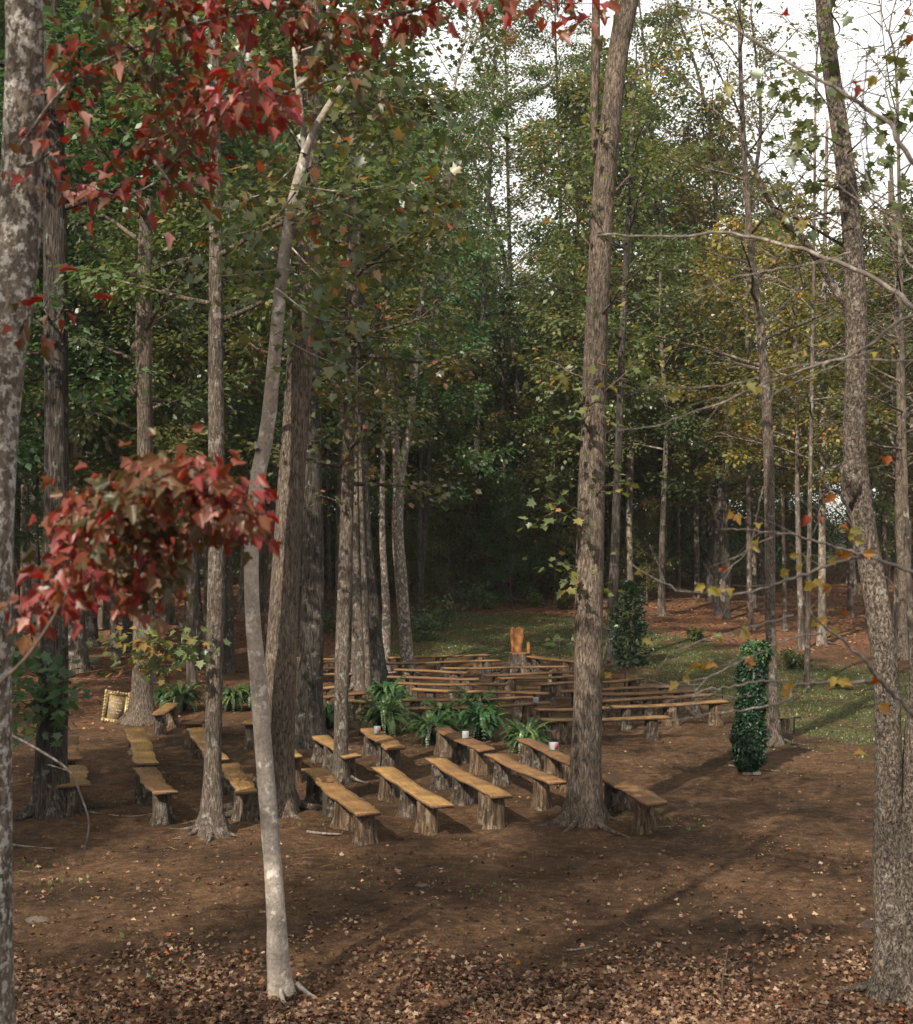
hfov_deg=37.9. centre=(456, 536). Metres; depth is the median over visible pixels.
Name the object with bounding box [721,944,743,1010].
dry stem
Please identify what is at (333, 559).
edge tree
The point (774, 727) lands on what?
gum tree
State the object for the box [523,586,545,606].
shrub
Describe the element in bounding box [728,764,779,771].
fallen stick
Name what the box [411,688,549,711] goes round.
bench
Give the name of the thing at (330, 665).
bench
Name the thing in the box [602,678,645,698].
bench
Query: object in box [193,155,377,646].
leafy tree
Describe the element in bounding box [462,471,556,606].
edge tree
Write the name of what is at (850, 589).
leafy tree
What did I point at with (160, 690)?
potted fern
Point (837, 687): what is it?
shrub
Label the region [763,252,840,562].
tall tree
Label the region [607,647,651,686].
maple seedling
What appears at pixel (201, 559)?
tall tree
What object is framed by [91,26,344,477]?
tall tree
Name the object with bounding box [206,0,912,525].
sky
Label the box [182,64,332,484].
tall tree
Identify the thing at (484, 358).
forest tree
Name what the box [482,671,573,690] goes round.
bench
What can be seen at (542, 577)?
forest tree
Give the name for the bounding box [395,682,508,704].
bench
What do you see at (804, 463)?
forest tree
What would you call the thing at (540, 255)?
tall tree
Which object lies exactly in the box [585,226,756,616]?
forest tree
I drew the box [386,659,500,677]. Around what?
bench
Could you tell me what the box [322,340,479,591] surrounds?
edge tree
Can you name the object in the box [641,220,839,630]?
forest tree
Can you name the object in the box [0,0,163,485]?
tall tree
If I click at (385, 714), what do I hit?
potted fern
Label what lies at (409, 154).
tall tree
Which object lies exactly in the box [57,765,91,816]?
bench
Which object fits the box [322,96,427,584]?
tall tree
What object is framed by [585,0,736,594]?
slender tree
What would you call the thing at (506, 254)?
tall tree
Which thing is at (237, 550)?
understory tree
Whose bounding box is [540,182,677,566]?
tall tree
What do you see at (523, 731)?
potted fern
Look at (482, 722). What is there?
potted fern
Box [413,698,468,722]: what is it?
potted fern
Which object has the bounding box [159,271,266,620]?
forest tree
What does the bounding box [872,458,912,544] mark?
understory tree
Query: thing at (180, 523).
edge tree
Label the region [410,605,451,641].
shrub
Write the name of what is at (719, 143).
tall tree
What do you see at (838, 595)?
leaf bed
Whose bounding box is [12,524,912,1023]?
ground
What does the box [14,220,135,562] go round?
leafy tree
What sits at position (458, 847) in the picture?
fallen twigs
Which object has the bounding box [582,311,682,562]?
edge tree
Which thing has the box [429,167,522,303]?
tall tree
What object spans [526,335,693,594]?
edge tree
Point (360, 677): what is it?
maple tree
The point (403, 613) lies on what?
birch tree
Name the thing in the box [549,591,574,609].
shrub
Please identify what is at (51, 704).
oak tree
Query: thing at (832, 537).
shrub
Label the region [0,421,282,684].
young maple
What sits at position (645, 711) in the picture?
bench
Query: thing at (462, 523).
edge tree
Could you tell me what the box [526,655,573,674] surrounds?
bench
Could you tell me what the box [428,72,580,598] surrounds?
slender tree
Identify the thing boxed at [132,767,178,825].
bench
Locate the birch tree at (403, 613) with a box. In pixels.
[330,0,558,676]
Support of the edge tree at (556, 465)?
on the ground at (796, 820)
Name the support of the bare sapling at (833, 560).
on the ground at (796, 820)
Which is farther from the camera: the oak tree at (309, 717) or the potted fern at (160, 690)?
the potted fern at (160, 690)
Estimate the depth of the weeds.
15.46 m
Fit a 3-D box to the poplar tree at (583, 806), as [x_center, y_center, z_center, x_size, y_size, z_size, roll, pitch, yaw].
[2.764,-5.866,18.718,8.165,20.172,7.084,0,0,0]
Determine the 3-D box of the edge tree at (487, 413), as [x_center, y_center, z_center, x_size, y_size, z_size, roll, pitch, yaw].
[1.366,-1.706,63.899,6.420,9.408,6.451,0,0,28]
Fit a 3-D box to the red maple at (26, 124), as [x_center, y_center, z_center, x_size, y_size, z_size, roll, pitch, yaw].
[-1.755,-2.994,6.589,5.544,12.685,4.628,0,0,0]
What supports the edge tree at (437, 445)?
on the ground at (796, 820)
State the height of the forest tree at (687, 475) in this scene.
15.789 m
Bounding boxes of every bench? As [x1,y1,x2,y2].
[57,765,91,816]
[68,736,82,764]
[123,726,159,786]
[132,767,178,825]
[151,703,179,735]
[182,713,204,747]
[186,727,229,763]
[222,762,257,820]
[242,718,254,748]
[295,749,303,783]
[296,657,334,673]
[297,660,350,672]
[301,767,380,845]
[310,735,361,781]
[323,666,350,669]
[323,673,352,687]
[323,686,333,703]
[323,691,375,712]
[348,699,372,721]
[360,727,405,774]
[371,766,454,835]
[386,654,491,669]
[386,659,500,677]
[387,675,478,696]
[393,668,469,686]
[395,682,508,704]
[401,696,532,720]
[405,701,549,724]
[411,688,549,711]
[424,757,512,829]
[433,727,494,775]
[441,666,568,682]
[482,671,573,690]
[483,753,566,810]
[497,675,573,695]
[515,738,569,792]
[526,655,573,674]
[533,681,573,700]
[533,706,610,732]
[540,715,670,744]
[559,685,670,707]
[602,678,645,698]
[602,693,714,721]
[602,774,667,834]
[603,689,693,713]
[610,700,728,730]
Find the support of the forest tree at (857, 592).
on the ground at (796, 820)
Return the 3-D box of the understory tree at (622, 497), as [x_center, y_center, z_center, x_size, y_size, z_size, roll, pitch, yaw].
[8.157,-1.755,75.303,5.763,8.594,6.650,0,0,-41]
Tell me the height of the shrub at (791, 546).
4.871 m
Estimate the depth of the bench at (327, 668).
35.82 m
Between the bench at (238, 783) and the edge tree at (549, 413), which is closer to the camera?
the bench at (238, 783)
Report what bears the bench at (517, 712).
on the ground at (796, 820)
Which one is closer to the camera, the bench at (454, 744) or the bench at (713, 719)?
the bench at (454, 744)
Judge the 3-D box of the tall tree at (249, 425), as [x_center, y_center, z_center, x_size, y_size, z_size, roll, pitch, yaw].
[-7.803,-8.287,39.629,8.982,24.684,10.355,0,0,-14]
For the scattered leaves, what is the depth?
15.20 m
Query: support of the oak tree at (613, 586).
on the ground at (796, 820)
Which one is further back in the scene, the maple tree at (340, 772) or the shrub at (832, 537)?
the shrub at (832, 537)
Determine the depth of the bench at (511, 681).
33.12 m
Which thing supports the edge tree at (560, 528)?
on the ground at (796, 820)
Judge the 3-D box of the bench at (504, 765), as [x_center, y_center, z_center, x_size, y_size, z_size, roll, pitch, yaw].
[1.049,3.819,20.499,0.396,0.541,2.705,0,0,-19]
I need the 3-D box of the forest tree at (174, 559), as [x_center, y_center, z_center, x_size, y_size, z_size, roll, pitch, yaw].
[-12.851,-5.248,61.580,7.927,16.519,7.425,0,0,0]
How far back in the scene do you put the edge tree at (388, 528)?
66.91 m
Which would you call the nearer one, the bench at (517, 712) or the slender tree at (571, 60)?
the bench at (517, 712)
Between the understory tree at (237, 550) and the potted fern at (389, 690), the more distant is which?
the understory tree at (237, 550)
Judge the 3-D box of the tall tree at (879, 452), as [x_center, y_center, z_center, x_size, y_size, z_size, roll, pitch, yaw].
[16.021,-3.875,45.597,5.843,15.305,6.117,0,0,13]
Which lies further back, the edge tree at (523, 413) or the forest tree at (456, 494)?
the edge tree at (523, 413)
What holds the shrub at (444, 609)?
on the ground at (796, 820)
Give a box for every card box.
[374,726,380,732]
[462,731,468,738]
[533,697,538,702]
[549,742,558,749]
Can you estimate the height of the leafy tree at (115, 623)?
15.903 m
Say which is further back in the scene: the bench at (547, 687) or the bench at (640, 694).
the bench at (547, 687)
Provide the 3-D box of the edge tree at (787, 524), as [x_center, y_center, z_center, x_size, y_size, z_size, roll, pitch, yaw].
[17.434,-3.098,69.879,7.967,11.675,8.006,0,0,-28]
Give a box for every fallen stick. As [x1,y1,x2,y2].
[13,844,47,847]
[84,810,151,815]
[154,976,201,988]
[306,830,341,834]
[565,946,593,951]
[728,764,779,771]
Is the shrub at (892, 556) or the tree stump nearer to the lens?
the tree stump
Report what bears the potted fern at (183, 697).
on the ground at (796, 820)
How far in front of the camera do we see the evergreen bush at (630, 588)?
39.72 m
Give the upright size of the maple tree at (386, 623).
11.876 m
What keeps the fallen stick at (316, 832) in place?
on the ground at (796, 820)
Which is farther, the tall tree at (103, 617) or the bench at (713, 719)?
the tall tree at (103, 617)
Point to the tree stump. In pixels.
(785, 725)
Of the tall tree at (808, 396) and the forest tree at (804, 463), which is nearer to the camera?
the forest tree at (804, 463)
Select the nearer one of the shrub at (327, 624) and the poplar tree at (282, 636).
the poplar tree at (282, 636)
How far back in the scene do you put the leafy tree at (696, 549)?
61.41 m
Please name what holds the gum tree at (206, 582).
on the ground at (796, 820)
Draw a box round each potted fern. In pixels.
[153,685,178,708]
[157,680,205,713]
[203,683,250,713]
[232,685,251,711]
[323,701,359,728]
[348,692,418,735]
[362,676,412,707]
[397,710,467,747]
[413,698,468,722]
[447,685,507,716]
[452,699,512,742]
[495,717,555,754]
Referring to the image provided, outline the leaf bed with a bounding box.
[12,561,912,733]
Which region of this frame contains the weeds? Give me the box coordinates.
[19,808,858,979]
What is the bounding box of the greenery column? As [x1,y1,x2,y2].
[726,638,776,774]
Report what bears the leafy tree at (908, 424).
on the ground at (796, 820)
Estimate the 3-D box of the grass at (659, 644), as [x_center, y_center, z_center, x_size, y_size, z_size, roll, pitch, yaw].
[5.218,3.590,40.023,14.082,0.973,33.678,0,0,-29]
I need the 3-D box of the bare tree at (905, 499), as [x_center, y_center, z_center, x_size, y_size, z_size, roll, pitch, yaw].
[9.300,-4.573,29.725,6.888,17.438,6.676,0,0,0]
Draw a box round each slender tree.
[377,56,565,614]
[415,17,575,601]
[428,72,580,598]
[457,0,562,591]
[494,0,602,589]
[508,36,625,594]
[555,2,720,555]
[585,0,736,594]
[639,0,786,601]
[697,0,829,595]
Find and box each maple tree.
[205,0,509,784]
[223,100,446,690]
[247,63,492,684]
[321,275,443,670]
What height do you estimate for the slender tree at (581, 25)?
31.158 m
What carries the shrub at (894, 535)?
on the ground at (796, 820)
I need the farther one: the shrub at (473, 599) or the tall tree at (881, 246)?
the tall tree at (881, 246)
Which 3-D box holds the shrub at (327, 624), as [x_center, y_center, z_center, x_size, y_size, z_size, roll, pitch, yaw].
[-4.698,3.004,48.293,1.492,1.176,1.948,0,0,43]
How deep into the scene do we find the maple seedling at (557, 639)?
40.08 m
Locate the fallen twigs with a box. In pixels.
[12,701,903,1021]
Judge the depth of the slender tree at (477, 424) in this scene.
60.95 m
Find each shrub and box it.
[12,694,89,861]
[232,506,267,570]
[299,603,335,633]
[333,612,351,638]
[410,588,467,629]
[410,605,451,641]
[443,573,495,610]
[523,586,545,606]
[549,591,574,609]
[637,510,692,565]
[685,625,705,641]
[763,493,842,562]
[778,646,820,669]
[789,495,845,561]
[828,675,853,689]
[833,491,892,549]
[845,510,912,567]
[886,490,912,562]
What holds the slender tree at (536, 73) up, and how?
on the ground at (796, 820)
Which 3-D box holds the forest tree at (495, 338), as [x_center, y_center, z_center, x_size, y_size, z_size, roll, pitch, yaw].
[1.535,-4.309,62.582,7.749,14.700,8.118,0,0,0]
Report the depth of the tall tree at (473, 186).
98.64 m
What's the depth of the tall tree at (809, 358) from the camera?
105.03 m
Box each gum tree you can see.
[39,0,453,843]
[166,45,277,642]
[626,0,904,747]
[736,0,912,1008]
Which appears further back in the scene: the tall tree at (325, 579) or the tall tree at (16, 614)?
the tall tree at (325, 579)
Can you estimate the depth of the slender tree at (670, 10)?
59.66 m
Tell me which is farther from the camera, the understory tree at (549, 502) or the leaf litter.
the understory tree at (549, 502)
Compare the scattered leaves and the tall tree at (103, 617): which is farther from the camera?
the tall tree at (103, 617)
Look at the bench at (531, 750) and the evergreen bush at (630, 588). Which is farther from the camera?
the evergreen bush at (630, 588)
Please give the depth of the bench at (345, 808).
18.33 m
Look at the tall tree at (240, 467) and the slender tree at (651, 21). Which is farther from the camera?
the slender tree at (651, 21)
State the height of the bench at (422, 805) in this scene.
0.534 m
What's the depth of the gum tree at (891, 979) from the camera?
11.52 m
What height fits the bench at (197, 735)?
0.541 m
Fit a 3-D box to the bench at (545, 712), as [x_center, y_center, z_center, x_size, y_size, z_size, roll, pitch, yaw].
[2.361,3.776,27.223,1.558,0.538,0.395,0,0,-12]
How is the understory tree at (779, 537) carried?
on the ground at (796, 820)
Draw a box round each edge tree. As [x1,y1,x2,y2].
[20,454,122,581]
[20,477,41,567]
[117,402,237,571]
[176,480,268,581]
[231,320,396,576]
[321,351,488,599]
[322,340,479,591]
[322,378,406,587]
[369,322,531,581]
[370,469,472,605]
[389,310,576,591]
[403,418,502,599]
[403,458,497,602]
[429,273,526,559]
[433,406,543,592]
[437,365,579,586]
[448,299,583,586]
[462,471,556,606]
[477,391,626,597]
[483,323,673,560]
[497,464,577,600]
[510,285,605,546]
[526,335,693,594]
[544,287,706,583]
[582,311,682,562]
[605,319,760,591]
[608,496,682,602]
[635,293,780,582]
[645,371,789,580]
[682,360,830,556]
[728,370,847,584]
[804,354,912,581]
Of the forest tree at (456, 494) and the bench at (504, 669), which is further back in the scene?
the forest tree at (456, 494)
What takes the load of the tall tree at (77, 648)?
on the ground at (796, 820)
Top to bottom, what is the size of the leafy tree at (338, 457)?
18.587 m
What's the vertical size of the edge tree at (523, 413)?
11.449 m
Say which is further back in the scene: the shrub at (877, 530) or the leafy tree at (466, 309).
the shrub at (877, 530)
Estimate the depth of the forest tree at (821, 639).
44.60 m
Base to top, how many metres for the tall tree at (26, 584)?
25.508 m
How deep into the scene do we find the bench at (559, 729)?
25.81 m
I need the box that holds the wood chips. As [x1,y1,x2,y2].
[12,681,904,1021]
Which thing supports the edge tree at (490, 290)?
on the ground at (796, 820)
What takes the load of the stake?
on the ground at (796, 820)
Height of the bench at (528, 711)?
0.530 m
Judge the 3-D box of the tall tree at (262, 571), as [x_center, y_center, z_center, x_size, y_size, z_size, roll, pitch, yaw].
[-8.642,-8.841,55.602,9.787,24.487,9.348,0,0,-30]
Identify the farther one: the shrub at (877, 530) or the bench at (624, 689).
the shrub at (877, 530)
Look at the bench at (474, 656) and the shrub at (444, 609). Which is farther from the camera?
the shrub at (444, 609)
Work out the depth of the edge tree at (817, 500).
73.18 m
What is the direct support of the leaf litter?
on the ground at (796, 820)
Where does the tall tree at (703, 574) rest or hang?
on the ground at (796, 820)
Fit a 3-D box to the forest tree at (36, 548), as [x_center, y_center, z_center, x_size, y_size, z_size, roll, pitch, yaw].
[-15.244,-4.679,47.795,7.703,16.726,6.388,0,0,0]
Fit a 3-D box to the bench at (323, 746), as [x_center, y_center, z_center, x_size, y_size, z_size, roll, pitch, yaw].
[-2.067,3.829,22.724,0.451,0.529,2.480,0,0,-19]
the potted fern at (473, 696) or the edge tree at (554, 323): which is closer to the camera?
the potted fern at (473, 696)
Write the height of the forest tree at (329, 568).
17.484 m
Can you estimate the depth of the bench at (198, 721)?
25.50 m
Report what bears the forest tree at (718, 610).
on the ground at (796, 820)
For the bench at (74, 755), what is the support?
on the ground at (796, 820)
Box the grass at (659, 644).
[332,611,908,758]
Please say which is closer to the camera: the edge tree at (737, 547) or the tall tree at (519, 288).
the edge tree at (737, 547)
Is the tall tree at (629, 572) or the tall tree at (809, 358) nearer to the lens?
the tall tree at (629, 572)
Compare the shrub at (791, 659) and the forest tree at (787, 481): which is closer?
the shrub at (791, 659)
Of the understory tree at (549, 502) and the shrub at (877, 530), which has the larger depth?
the shrub at (877, 530)
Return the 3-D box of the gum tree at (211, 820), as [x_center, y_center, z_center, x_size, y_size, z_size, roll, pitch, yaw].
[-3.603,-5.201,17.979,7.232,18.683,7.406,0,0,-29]
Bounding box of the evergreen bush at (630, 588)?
[603,579,659,666]
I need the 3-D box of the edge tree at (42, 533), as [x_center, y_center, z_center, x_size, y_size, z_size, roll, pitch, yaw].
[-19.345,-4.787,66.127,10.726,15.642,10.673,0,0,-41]
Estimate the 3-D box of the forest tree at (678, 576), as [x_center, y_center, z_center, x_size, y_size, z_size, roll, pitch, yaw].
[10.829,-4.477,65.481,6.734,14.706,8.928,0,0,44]
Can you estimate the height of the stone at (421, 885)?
0.069 m
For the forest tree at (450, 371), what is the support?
on the ground at (796, 820)
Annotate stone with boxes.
[25,916,49,923]
[415,883,427,886]
[861,919,872,928]
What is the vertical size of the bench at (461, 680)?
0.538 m
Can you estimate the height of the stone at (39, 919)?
0.126 m
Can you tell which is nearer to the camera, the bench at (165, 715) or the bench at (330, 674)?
the bench at (165, 715)
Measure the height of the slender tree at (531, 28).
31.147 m
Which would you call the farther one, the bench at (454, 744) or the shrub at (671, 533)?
the shrub at (671, 533)
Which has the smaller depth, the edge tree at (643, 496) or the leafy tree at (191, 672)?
the leafy tree at (191, 672)
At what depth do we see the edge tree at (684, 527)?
68.40 m
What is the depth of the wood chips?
16.90 m
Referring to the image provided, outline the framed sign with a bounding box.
[101,689,129,721]
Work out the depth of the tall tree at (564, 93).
55.77 m
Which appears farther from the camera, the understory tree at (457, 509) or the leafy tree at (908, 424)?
the understory tree at (457, 509)
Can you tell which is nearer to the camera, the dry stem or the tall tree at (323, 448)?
the dry stem
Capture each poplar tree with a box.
[182,0,489,823]
[517,0,782,837]
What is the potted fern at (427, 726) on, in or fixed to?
on the ground at (796, 820)
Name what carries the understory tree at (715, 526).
on the ground at (796, 820)
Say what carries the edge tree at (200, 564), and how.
on the ground at (796, 820)
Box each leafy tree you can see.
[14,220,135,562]
[16,205,208,659]
[87,129,286,684]
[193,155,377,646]
[261,202,431,630]
[373,193,510,598]
[637,319,753,598]
[682,336,807,607]
[756,303,912,617]
[830,290,912,549]
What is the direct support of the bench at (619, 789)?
on the ground at (796, 820)
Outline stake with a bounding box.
[793,716,800,733]
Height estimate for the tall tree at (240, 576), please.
27.125 m
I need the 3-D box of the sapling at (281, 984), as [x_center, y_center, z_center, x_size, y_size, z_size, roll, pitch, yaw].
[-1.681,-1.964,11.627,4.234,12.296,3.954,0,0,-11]
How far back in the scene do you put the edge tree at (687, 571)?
71.57 m
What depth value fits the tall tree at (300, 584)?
60.66 m
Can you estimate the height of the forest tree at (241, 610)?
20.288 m
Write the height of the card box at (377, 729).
0.120 m
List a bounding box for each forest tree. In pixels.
[22,309,100,633]
[23,181,208,646]
[106,32,337,673]
[131,291,201,598]
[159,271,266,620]
[193,179,281,614]
[256,198,412,617]
[338,171,526,626]
[408,289,529,574]
[425,286,567,599]
[426,299,532,571]
[498,291,580,578]
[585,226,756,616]
[610,269,818,619]
[610,310,725,591]
[632,212,816,615]
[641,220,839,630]
[653,313,746,542]
[683,174,888,630]
[704,186,908,649]
[737,120,912,646]
[766,154,912,659]
[776,321,910,595]
[805,180,912,645]
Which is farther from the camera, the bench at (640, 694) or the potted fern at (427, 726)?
the bench at (640, 694)
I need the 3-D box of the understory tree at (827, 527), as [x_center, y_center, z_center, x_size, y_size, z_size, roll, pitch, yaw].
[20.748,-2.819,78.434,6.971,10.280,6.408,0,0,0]
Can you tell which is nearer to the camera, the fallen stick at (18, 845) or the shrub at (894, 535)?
the fallen stick at (18, 845)
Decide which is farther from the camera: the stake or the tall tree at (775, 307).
the tall tree at (775, 307)
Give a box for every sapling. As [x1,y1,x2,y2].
[77,0,512,1006]
[553,0,912,755]
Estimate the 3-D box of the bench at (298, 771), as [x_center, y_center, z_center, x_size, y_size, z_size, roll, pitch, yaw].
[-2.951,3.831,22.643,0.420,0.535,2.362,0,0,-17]
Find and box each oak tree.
[0,0,255,821]
[0,0,332,728]
[153,0,452,749]
[487,21,717,663]
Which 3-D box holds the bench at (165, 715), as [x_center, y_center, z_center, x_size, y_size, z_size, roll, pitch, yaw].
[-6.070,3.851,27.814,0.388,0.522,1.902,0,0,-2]
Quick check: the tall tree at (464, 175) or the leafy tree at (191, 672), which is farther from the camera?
the tall tree at (464, 175)
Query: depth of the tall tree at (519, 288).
85.38 m
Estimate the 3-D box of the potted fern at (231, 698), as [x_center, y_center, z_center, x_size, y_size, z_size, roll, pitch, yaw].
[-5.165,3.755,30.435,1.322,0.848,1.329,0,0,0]
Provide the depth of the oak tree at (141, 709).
28.76 m
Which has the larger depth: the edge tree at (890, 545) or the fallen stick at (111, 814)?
the edge tree at (890, 545)
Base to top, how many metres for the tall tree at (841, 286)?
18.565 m
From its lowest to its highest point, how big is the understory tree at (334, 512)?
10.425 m
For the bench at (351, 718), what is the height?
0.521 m
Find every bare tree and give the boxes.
[687,0,912,687]
[724,0,912,668]
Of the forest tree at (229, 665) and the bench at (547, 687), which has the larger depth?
the forest tree at (229, 665)
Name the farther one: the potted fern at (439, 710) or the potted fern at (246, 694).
the potted fern at (246, 694)
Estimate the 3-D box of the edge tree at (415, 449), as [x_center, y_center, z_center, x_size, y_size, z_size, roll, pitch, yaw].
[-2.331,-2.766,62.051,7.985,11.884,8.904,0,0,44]
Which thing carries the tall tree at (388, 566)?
on the ground at (796, 820)
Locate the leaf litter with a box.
[13,844,912,1023]
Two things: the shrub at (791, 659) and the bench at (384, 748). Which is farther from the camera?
the shrub at (791, 659)
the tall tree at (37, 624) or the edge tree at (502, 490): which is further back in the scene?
the edge tree at (502, 490)
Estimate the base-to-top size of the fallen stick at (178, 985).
0.028 m
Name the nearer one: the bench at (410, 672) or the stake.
the stake
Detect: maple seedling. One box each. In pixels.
[541,634,573,664]
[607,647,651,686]
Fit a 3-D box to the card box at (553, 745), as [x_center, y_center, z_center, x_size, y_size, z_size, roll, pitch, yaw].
[1.609,3.465,21.975,0.125,0.120,0.115,0,0,-29]
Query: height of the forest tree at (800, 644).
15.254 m
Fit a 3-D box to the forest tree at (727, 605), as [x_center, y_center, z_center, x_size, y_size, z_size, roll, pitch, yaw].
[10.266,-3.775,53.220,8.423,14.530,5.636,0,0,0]
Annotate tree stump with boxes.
[780,717,791,733]
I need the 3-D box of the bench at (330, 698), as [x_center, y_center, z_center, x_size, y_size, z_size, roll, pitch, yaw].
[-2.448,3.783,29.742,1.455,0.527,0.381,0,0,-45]
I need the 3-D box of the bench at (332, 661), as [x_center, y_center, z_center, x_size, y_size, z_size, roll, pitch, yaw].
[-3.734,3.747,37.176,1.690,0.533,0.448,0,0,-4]
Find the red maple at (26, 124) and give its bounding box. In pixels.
[0,0,620,1023]
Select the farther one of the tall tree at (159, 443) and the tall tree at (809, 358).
the tall tree at (809, 358)
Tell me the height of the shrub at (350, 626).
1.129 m
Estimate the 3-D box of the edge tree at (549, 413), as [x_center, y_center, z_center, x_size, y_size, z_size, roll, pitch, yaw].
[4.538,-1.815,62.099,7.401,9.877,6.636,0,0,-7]
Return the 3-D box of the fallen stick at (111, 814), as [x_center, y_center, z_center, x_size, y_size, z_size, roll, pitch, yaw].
[-4.856,3.955,18.959,1.118,0.031,0.297,0,0,8]
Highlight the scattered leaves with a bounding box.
[12,661,908,979]
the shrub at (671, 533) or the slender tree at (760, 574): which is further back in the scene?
the shrub at (671, 533)
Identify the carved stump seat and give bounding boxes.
[492,627,547,672]
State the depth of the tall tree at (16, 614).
39.81 m
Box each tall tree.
[0,0,138,662]
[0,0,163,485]
[0,0,226,672]
[0,2,256,652]
[0,12,175,637]
[0,108,100,622]
[3,0,290,682]
[3,32,225,628]
[59,0,344,664]
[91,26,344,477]
[127,19,276,623]
[174,25,345,611]
[179,10,376,601]
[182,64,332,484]
[199,30,265,586]
[205,2,404,600]
[255,92,362,474]
[322,67,420,587]
[322,75,452,593]
[322,77,483,454]
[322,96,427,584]
[326,75,477,584]
[395,120,534,566]
[406,90,503,459]
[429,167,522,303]
[487,246,516,316]
[488,270,544,341]
[494,64,709,472]
[503,43,703,589]
[507,220,585,292]
[522,77,716,600]
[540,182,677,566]
[609,88,821,601]
[617,128,790,586]
[732,206,841,551]
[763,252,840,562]
[764,269,843,499]
[768,320,836,552]
[784,241,906,583]
[827,283,912,594]
[835,220,912,524]
[871,219,912,569]
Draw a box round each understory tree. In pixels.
[231,469,269,552]
[329,459,392,557]
[411,436,485,576]
[530,431,624,550]
[604,439,642,533]
[680,465,762,545]
[760,453,829,545]
[775,401,840,571]
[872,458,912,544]
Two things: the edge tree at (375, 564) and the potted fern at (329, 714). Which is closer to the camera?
the potted fern at (329, 714)
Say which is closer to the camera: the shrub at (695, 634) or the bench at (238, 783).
the bench at (238, 783)
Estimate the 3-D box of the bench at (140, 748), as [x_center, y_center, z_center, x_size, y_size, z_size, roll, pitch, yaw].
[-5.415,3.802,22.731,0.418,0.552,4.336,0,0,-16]
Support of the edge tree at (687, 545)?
on the ground at (796, 820)
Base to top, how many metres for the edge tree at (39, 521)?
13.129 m
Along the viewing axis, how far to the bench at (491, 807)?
19.74 m
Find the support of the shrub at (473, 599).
on the ground at (796, 820)
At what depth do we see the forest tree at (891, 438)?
44.05 m
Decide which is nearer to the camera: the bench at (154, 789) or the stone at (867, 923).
the stone at (867, 923)
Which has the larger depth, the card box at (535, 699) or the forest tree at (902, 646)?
the forest tree at (902, 646)
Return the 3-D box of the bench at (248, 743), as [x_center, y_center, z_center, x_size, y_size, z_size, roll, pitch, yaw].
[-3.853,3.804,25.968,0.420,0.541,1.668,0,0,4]
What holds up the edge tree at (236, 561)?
on the ground at (796, 820)
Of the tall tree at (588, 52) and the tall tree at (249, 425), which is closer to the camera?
the tall tree at (249, 425)
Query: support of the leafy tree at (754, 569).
on the ground at (796, 820)
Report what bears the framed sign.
on the ground at (796, 820)
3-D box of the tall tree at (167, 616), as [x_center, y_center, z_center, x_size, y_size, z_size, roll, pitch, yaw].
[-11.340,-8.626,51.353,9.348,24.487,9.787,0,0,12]
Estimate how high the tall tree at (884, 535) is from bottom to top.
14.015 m
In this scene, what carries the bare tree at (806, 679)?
on the ground at (796, 820)
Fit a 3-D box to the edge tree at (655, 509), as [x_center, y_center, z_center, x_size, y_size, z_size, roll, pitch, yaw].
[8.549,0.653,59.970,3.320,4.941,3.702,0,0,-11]
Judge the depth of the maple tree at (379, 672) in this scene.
36.03 m
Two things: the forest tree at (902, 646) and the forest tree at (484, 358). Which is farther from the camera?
the forest tree at (484, 358)
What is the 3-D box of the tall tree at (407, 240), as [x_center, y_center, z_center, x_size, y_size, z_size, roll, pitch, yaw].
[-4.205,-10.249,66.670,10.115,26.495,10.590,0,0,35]
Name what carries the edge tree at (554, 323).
on the ground at (796, 820)
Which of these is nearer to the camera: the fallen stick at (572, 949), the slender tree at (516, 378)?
the fallen stick at (572, 949)
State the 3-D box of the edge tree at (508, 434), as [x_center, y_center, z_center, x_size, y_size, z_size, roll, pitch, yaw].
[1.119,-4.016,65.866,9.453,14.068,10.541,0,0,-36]
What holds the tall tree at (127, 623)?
on the ground at (796, 820)
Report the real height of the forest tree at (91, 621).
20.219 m
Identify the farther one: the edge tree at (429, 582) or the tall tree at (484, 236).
the tall tree at (484, 236)
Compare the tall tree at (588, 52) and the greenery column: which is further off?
the tall tree at (588, 52)
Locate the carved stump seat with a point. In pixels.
(517, 656)

